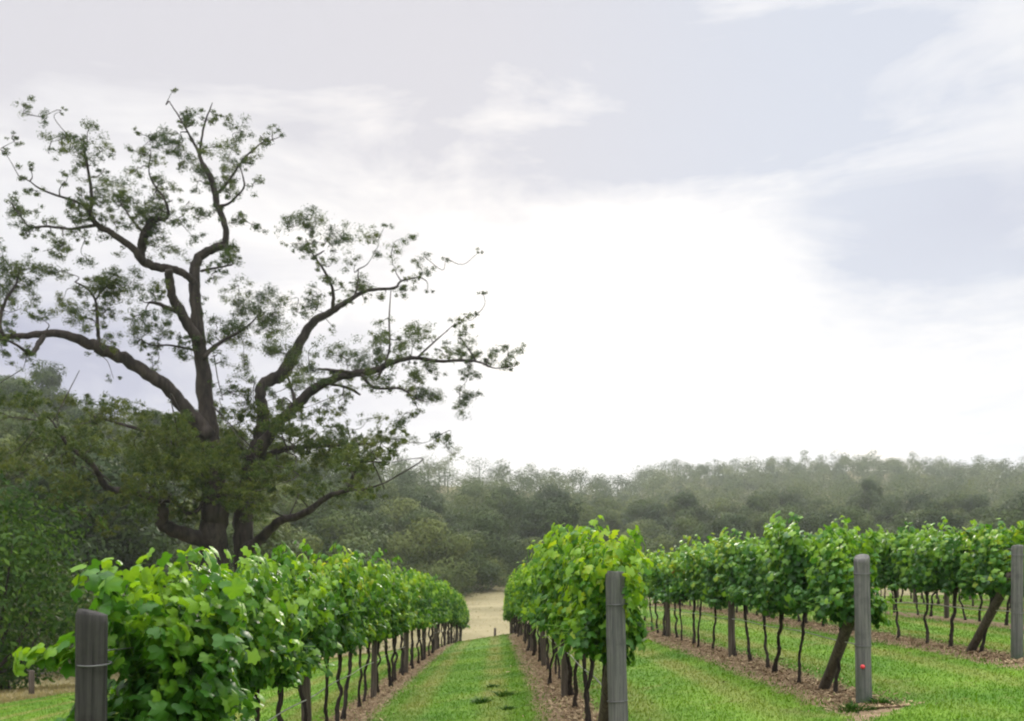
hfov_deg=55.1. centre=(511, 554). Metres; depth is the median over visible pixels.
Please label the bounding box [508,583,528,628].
grapevine
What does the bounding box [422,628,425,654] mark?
line post
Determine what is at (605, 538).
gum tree
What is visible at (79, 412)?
gum tree
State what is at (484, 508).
gum tree
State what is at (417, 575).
grapevine
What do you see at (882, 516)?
gum tree
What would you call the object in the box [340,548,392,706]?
grapevine
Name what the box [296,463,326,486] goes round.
gum tree
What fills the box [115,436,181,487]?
gum tree
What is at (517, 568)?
shrub
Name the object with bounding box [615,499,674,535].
gum tree
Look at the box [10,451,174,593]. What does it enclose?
gum tree
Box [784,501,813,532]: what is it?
gum tree
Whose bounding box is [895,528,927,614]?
grapevine
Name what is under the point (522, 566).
grapevine
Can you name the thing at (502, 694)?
grass tuft
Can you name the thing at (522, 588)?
grapevine
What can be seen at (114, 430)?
gum tree
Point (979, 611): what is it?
grapevine
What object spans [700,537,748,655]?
grapevine
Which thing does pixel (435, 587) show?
grapevine
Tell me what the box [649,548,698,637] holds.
grapevine
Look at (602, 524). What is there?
gum tree
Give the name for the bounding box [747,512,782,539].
gum tree
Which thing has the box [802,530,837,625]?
grapevine
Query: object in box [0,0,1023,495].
sky
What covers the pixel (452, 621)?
grapevine
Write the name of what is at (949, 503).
gum tree
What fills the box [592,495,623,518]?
gum tree
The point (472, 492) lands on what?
gum tree
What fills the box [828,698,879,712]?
grass tuft
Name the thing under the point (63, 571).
gum tree
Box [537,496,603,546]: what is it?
gum tree
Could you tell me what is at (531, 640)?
line post
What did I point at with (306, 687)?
line post
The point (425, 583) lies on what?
grapevine
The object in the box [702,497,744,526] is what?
gum tree
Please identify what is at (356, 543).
gum tree
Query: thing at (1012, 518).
gum tree
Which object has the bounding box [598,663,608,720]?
stay pole
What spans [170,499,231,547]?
gum tree
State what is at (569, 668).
grapevine
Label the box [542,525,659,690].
grapevine
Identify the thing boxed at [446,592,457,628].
grapevine
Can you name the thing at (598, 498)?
gum tree
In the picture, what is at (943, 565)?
grapevine
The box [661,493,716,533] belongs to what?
gum tree
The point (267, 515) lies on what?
gum tree
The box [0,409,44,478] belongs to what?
gum tree
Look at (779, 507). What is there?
gum tree
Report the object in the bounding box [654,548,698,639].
grapevine
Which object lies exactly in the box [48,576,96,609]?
shrub
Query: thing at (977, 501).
gum tree
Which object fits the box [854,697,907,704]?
grass tuft
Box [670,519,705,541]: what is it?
gum tree
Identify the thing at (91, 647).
end post
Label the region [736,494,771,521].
gum tree
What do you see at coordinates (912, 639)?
bark mulch
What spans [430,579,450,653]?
grapevine
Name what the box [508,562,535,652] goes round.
grapevine
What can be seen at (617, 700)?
end post
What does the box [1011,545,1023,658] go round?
end post
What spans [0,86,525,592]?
old gum tree
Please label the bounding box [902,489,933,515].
gum tree
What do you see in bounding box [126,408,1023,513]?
woodland
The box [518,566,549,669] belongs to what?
grapevine
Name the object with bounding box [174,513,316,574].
gum tree
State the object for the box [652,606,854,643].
drip line
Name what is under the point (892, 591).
grapevine
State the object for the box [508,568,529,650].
grapevine
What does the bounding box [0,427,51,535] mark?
gum tree
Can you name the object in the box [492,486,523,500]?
gum tree
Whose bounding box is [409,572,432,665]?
grapevine
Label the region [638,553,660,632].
grapevine
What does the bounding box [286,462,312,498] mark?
gum tree
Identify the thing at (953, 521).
gum tree
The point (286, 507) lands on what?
gum tree
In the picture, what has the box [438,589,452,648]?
grapevine
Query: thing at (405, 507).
gum tree
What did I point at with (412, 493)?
gum tree
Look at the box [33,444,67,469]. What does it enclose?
gum tree
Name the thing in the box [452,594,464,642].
grapevine
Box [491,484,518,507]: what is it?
gum tree
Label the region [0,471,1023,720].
ground
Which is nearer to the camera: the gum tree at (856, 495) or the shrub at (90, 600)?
the shrub at (90, 600)
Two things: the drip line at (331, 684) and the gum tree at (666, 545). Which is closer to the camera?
the drip line at (331, 684)
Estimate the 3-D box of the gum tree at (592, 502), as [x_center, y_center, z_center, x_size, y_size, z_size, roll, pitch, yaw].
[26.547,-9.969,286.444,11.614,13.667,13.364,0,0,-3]
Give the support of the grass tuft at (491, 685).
on the ground at (478, 627)
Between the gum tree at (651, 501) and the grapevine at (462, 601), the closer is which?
the grapevine at (462, 601)
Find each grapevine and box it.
[12,545,265,720]
[101,543,314,700]
[187,542,326,720]
[217,545,353,720]
[261,552,362,720]
[294,539,373,720]
[310,543,387,719]
[313,550,382,720]
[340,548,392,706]
[357,570,401,701]
[364,566,403,692]
[375,555,416,686]
[391,569,426,680]
[391,575,419,681]
[393,567,431,672]
[400,571,425,675]
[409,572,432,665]
[410,574,431,668]
[416,591,440,662]
[419,583,438,660]
[422,577,443,659]
[428,578,448,655]
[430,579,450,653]
[432,574,442,623]
[432,606,450,651]
[433,582,450,650]
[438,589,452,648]
[438,606,453,647]
[441,586,452,646]
[442,595,454,645]
[444,588,458,638]
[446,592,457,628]
[447,591,461,643]
[448,593,460,640]
[448,604,460,643]
[450,593,461,642]
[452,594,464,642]
[453,606,464,642]
[453,607,464,642]
[454,603,466,641]
[455,602,469,641]
[455,608,468,638]
[504,577,517,633]
[507,576,529,627]
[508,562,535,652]
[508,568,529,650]
[508,569,528,631]
[508,583,520,636]
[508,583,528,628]
[509,575,527,638]
[510,586,527,643]
[514,560,535,655]
[514,560,536,650]
[516,558,540,661]
[518,560,546,664]
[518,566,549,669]
[519,561,540,654]
[519,562,556,673]
[521,540,554,683]
[521,557,546,630]
[521,567,560,679]
[524,534,600,696]
[526,515,637,720]
[528,530,622,707]
[537,519,631,720]
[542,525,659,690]
[635,552,666,629]
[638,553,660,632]
[646,544,680,636]
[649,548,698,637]
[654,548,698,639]
[663,533,713,643]
[677,534,719,646]
[687,543,727,649]
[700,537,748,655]
[709,527,764,661]
[722,529,785,667]
[725,542,810,672]
[760,510,860,683]
[798,528,822,623]
[802,528,910,692]
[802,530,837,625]
[820,515,884,589]
[838,524,887,587]
[870,521,922,638]
[877,533,895,612]
[887,518,978,643]
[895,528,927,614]
[914,522,962,616]
[916,517,1010,647]
[941,521,1023,653]
[945,524,973,619]
[962,529,1001,621]
[987,518,1023,624]
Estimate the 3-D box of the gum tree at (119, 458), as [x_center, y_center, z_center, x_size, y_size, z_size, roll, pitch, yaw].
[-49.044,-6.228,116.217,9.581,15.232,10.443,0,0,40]
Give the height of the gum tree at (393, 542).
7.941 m
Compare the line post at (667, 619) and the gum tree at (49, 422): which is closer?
the line post at (667, 619)
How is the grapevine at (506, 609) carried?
on the ground at (478, 627)
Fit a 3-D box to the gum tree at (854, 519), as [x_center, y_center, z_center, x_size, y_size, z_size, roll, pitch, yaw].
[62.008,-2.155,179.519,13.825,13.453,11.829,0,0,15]
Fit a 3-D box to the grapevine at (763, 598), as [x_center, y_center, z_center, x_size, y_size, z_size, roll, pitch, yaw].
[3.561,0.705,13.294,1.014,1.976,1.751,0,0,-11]
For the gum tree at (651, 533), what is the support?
on the ground at (478, 627)
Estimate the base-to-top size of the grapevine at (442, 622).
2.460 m
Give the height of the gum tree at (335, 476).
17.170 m
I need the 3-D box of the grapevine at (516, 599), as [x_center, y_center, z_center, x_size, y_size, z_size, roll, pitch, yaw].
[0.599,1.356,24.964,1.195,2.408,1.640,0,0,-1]
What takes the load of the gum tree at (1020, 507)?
on the ground at (478, 627)
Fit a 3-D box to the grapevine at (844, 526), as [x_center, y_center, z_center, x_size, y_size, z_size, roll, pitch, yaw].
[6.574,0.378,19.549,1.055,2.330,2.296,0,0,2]
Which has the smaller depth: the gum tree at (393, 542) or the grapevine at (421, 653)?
the grapevine at (421, 653)
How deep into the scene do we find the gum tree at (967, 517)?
204.09 m
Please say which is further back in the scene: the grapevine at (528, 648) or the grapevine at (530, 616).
the grapevine at (528, 648)
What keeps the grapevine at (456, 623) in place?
on the ground at (478, 627)
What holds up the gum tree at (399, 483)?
on the ground at (478, 627)
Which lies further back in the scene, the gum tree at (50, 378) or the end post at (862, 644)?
the gum tree at (50, 378)
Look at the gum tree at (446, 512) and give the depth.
212.75 m
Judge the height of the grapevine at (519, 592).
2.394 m
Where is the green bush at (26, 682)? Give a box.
[0,629,60,689]
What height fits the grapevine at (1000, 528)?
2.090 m
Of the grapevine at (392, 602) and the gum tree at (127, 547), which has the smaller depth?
the grapevine at (392, 602)
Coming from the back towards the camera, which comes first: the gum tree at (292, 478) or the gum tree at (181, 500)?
the gum tree at (292, 478)
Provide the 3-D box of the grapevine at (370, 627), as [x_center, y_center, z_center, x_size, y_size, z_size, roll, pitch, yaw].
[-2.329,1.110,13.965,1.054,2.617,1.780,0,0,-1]
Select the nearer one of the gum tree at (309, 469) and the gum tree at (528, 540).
the gum tree at (528, 540)
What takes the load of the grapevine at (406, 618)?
on the ground at (478, 627)
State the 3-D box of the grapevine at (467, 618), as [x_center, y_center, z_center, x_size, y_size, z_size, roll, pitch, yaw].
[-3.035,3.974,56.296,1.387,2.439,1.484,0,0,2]
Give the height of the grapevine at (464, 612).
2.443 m
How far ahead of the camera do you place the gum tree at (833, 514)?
190.73 m
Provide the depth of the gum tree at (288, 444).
262.45 m
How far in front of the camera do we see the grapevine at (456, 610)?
42.60 m
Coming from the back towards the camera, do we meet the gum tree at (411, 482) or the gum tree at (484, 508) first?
the gum tree at (411, 482)
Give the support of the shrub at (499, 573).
on the ground at (478, 627)
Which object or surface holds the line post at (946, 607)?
on the ground at (478, 627)
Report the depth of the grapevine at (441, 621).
33.69 m
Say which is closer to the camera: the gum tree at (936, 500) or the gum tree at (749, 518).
the gum tree at (749, 518)
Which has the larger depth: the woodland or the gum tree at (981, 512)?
the woodland
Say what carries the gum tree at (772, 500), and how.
on the ground at (478, 627)
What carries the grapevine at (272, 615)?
on the ground at (478, 627)
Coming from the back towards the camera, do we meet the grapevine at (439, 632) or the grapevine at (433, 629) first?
the grapevine at (439, 632)
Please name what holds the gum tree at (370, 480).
on the ground at (478, 627)
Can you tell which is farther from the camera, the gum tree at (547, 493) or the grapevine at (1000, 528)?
the gum tree at (547, 493)
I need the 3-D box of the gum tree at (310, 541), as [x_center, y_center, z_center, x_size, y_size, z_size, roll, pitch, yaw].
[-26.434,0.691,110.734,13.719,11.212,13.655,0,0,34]
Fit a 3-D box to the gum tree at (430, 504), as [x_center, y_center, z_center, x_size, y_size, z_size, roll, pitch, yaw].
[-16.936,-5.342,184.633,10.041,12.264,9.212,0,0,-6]
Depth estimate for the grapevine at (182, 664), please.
5.61 m
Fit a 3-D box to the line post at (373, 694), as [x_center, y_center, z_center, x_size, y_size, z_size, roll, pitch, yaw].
[-2.343,1.784,16.714,0.110,1.938,0.167,0,0,46]
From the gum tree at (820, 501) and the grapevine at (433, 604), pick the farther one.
the gum tree at (820, 501)
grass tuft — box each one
[468,696,492,703]
[484,683,500,687]
[488,688,525,696]
[500,705,519,710]
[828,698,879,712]
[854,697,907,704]
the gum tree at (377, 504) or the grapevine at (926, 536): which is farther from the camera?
the gum tree at (377, 504)
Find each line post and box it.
[301,676,311,720]
[370,641,377,697]
[403,632,408,672]
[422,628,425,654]
[435,621,437,649]
[443,622,445,644]
[519,617,521,635]
[530,625,533,650]
[540,626,545,665]
[561,639,569,696]
[664,564,670,636]
[728,596,734,656]
[944,590,948,617]
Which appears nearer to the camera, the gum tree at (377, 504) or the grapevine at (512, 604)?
the grapevine at (512, 604)
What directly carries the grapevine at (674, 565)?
on the ground at (478, 627)
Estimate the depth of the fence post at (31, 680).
30.93 m
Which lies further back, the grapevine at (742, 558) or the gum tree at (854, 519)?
the gum tree at (854, 519)
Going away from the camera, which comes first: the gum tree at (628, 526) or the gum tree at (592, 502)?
the gum tree at (628, 526)
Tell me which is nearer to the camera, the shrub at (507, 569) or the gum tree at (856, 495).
the shrub at (507, 569)
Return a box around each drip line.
[268,630,452,720]
[525,622,601,685]
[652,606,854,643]
[895,602,1010,611]
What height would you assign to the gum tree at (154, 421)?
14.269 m
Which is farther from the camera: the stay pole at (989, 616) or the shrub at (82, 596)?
the shrub at (82, 596)
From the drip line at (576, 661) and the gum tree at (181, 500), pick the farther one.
the gum tree at (181, 500)
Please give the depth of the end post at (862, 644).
10.34 m
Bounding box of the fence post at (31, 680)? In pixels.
[29,670,34,693]
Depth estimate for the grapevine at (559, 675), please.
16.16 m
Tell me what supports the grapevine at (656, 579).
on the ground at (478, 627)
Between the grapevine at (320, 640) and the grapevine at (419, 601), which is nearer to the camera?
the grapevine at (320, 640)
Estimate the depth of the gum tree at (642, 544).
181.50 m
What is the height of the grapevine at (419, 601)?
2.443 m
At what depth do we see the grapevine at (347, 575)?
11.60 m
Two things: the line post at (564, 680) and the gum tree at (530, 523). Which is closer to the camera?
the line post at (564, 680)
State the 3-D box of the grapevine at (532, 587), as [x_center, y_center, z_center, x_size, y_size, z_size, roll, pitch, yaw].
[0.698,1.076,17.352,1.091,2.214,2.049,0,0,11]
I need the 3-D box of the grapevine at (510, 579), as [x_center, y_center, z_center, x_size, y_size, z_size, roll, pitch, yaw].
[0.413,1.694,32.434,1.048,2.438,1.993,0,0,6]
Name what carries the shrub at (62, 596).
on the ground at (478, 627)
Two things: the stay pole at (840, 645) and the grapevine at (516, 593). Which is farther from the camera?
the grapevine at (516, 593)
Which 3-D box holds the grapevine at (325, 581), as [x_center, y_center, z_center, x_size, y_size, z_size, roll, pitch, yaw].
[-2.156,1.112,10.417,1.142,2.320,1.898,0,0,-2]
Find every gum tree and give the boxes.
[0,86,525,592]
[0,374,29,410]
[0,375,46,413]
[0,375,62,431]
[0,408,31,438]
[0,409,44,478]
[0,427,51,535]
[0,515,75,607]
[3,452,187,586]
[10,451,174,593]
[14,419,62,454]
[28,359,82,420]
[30,423,108,461]
[31,418,67,427]
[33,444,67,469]
[54,404,116,441]
[56,438,129,484]
[64,407,101,438]
[99,421,127,449]
[108,409,159,447]
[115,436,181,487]
[133,466,194,559]
[134,408,174,443]
[143,543,233,587]
[149,480,231,534]
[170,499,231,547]
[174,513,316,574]
[226,471,257,519]
[231,513,331,571]
[253,506,287,530]
[255,481,323,535]
[268,441,304,466]
[269,465,294,486]
[271,526,320,561]
[277,458,309,500]
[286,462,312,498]
[290,513,391,566]
[292,479,400,559]
[293,467,364,503]
[296,462,324,480]
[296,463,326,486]
[304,456,333,482]
[307,491,350,519]
[314,533,409,574]
[343,469,386,501]
[348,491,386,515]
[349,497,393,539]
[365,479,402,514]
[369,468,386,485]
[371,496,444,549]
[381,535,409,561]
[385,517,482,588]
[386,470,417,492]
[387,478,418,504]
[390,477,421,486]
[393,484,427,504]
[397,507,453,552]
[411,494,446,525]
[417,485,442,502]
[433,493,453,506]
[437,529,501,587]
[439,503,504,557]
[440,502,465,532]
[442,483,494,512]
[449,493,480,517]
[456,509,534,579]
[468,505,501,537]
[476,489,541,553]
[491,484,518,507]
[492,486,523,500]
[505,536,542,559]
[510,497,560,551]
[533,483,570,504]
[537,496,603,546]
[570,501,604,536]
[583,519,619,543]
[584,516,617,540]
[586,499,615,510]
[588,506,623,530]
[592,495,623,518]
[594,495,618,510]
[614,521,656,548]
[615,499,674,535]
[616,531,656,557]
[619,496,670,523]
[631,517,666,543]
[644,534,693,557]
[649,515,706,548]
[660,498,679,520]
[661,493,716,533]
[666,489,701,515]
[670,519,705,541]
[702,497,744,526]
[702,513,759,543]
[711,512,738,527]
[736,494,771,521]
[739,510,763,527]
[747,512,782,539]
[751,488,781,511]
[757,505,832,539]
[761,485,810,513]
[769,504,805,528]
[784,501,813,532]
[803,496,831,517]
[816,505,860,531]
[825,505,878,536]
[842,505,883,531]
[846,478,890,516]
[846,490,870,512]
[865,501,901,530]
[873,525,902,535]
[882,492,904,517]
[883,507,944,536]
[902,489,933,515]
[907,506,966,535]
[913,494,945,506]
[935,498,968,532]
[937,490,997,530]
[956,519,996,532]
[960,509,977,529]
[962,494,991,513]
[962,506,1000,531]
[977,507,1023,533]
[995,498,1023,520]
[1005,490,1023,521]
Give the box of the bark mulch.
[313,603,1023,720]
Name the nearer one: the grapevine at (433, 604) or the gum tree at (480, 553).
the grapevine at (433, 604)
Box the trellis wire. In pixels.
[108,645,147,650]
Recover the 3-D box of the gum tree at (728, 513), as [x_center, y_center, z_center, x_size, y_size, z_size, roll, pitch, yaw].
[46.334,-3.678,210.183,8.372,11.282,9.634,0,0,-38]
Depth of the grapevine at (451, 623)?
46.06 m
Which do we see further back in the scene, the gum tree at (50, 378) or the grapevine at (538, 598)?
the gum tree at (50, 378)
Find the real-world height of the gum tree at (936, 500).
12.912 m
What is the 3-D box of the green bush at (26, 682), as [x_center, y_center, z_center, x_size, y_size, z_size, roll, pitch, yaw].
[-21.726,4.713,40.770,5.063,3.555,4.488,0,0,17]
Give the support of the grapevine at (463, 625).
on the ground at (478, 627)
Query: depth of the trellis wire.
5.43 m
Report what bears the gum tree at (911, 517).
on the ground at (478, 627)
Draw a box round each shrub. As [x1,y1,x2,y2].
[0,605,65,640]
[0,608,74,677]
[14,603,70,644]
[25,572,95,629]
[43,590,122,660]
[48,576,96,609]
[392,551,435,574]
[405,560,457,587]
[429,566,466,593]
[450,568,480,596]
[463,561,501,592]
[468,553,511,590]
[496,556,519,586]
[507,562,528,577]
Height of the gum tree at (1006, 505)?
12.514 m
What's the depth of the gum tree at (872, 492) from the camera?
255.24 m
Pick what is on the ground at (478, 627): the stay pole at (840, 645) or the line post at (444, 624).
the line post at (444, 624)
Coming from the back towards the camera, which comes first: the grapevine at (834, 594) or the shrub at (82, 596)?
the shrub at (82, 596)
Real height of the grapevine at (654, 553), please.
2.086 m
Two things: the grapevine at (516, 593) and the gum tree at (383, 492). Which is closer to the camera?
the grapevine at (516, 593)
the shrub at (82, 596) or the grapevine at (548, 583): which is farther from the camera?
the shrub at (82, 596)
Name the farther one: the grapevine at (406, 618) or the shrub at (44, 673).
the shrub at (44, 673)
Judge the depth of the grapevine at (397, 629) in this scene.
17.31 m
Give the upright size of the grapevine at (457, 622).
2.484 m
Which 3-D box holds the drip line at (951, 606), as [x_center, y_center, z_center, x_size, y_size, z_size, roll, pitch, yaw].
[6.377,1.159,27.975,0.013,0.821,30.155,0,0,-1]
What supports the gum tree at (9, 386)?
on the ground at (478, 627)
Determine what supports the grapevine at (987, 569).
on the ground at (478, 627)
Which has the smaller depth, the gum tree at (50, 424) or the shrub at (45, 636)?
the shrub at (45, 636)
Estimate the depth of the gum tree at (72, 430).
137.29 m
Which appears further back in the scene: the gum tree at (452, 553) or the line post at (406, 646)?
the gum tree at (452, 553)
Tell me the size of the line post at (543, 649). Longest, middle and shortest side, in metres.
1.938 x 0.110 x 0.107 m
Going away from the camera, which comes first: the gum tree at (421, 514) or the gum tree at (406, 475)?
the gum tree at (421, 514)
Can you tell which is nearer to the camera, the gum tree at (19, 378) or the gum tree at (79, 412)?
the gum tree at (79, 412)
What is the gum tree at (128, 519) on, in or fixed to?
on the ground at (478, 627)
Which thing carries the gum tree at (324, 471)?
on the ground at (478, 627)
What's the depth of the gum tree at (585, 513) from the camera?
202.05 m
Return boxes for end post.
[75,608,111,720]
[605,571,627,720]
[853,554,871,704]
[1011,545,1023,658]
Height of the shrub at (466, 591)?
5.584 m
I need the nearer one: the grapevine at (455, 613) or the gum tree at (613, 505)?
the grapevine at (455, 613)
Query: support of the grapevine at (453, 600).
on the ground at (478, 627)
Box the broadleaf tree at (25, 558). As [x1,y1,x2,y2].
[0,465,108,686]
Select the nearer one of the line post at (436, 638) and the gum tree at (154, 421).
the line post at (436, 638)
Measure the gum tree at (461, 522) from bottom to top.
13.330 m
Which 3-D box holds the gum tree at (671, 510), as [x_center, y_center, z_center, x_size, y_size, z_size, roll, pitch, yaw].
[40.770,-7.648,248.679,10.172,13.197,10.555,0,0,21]
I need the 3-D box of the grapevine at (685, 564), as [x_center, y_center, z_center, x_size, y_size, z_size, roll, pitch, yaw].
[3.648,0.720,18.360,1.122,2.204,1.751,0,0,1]
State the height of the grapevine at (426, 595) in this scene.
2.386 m
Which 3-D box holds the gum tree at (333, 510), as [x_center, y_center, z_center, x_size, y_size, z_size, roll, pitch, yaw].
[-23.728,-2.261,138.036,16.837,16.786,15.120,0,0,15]
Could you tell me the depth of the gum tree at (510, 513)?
197.72 m
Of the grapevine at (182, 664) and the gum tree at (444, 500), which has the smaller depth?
the grapevine at (182, 664)
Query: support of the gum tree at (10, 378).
on the ground at (478, 627)
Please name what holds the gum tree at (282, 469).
on the ground at (478, 627)
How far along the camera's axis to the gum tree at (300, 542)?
121.06 m
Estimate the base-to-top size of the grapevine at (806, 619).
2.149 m
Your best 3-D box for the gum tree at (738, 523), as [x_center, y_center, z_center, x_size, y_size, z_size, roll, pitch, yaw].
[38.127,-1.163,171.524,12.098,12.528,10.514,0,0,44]
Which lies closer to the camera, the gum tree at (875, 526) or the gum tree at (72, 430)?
the gum tree at (72, 430)
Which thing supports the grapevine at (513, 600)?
on the ground at (478, 627)
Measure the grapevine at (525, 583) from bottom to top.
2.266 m
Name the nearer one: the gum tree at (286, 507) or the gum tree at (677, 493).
the gum tree at (286, 507)
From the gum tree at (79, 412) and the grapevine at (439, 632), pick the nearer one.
the grapevine at (439, 632)
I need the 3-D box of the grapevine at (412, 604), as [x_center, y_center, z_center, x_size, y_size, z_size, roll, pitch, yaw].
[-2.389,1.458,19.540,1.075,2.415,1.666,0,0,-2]
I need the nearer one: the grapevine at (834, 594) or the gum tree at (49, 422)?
the grapevine at (834, 594)
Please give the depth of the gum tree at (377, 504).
179.72 m
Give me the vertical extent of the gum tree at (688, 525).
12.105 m
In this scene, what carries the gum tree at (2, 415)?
on the ground at (478, 627)
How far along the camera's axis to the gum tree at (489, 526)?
154.79 m
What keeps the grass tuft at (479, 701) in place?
on the ground at (478, 627)
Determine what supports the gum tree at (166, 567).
on the ground at (478, 627)
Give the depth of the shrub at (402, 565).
127.82 m
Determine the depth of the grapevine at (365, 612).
12.98 m
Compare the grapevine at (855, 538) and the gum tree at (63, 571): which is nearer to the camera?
the grapevine at (855, 538)
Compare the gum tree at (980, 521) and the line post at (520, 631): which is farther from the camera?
the gum tree at (980, 521)
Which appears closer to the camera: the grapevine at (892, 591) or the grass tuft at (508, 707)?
the grass tuft at (508, 707)
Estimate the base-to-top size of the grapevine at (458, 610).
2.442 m
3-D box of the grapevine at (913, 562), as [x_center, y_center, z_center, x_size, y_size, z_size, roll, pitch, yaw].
[6.636,0.443,15.991,0.954,2.063,2.296,0,0,0]
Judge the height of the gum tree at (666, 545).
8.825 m
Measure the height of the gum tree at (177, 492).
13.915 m
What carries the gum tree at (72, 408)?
on the ground at (478, 627)
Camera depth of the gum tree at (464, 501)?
231.85 m
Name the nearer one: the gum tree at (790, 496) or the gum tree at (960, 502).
the gum tree at (960, 502)
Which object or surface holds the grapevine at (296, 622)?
on the ground at (478, 627)
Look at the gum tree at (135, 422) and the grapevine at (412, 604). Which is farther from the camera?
the gum tree at (135, 422)
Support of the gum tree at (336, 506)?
on the ground at (478, 627)
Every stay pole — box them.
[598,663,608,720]
[818,595,854,689]
[966,571,1010,651]
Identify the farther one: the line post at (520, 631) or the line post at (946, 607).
the line post at (520, 631)
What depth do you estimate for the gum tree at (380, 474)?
273.33 m
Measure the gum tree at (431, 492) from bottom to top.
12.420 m
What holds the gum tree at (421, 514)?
on the ground at (478, 627)
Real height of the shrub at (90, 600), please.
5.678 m
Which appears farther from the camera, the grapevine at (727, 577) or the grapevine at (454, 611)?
the grapevine at (454, 611)
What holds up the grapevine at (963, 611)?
on the ground at (478, 627)
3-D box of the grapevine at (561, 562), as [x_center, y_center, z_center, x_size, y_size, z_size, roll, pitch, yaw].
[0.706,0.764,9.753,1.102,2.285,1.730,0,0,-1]
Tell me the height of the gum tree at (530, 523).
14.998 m
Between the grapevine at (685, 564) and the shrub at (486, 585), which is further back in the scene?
the shrub at (486, 585)
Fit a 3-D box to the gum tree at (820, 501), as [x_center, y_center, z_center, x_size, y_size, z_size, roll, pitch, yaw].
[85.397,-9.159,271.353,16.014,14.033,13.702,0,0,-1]
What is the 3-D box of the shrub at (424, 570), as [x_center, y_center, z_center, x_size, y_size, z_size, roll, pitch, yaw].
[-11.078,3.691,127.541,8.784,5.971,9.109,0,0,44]
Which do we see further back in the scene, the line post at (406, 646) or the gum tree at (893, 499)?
the gum tree at (893, 499)
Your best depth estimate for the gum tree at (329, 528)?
128.20 m
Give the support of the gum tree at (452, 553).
on the ground at (478, 627)
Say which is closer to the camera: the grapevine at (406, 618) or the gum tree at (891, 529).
the grapevine at (406, 618)
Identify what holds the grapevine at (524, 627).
on the ground at (478, 627)
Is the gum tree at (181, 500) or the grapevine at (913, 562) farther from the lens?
the gum tree at (181, 500)
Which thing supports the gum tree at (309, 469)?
on the ground at (478, 627)
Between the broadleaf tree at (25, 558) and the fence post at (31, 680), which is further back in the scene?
the broadleaf tree at (25, 558)
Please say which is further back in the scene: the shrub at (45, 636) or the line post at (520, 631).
the shrub at (45, 636)
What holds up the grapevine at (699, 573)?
on the ground at (478, 627)
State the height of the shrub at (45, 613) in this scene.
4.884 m
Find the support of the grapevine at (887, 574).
on the ground at (478, 627)
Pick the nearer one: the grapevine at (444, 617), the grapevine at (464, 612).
the grapevine at (444, 617)
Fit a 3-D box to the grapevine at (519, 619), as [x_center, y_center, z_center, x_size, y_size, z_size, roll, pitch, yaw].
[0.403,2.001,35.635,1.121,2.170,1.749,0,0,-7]
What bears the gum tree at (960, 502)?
on the ground at (478, 627)
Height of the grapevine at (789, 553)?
2.241 m
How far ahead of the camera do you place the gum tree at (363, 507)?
157.09 m
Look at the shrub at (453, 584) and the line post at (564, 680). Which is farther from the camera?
the shrub at (453, 584)
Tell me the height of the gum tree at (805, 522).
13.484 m
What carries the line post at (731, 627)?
on the ground at (478, 627)
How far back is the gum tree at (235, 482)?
156.97 m
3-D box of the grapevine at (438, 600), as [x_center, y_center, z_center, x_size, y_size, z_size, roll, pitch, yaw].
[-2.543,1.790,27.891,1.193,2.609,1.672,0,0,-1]
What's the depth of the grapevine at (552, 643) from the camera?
15.28 m

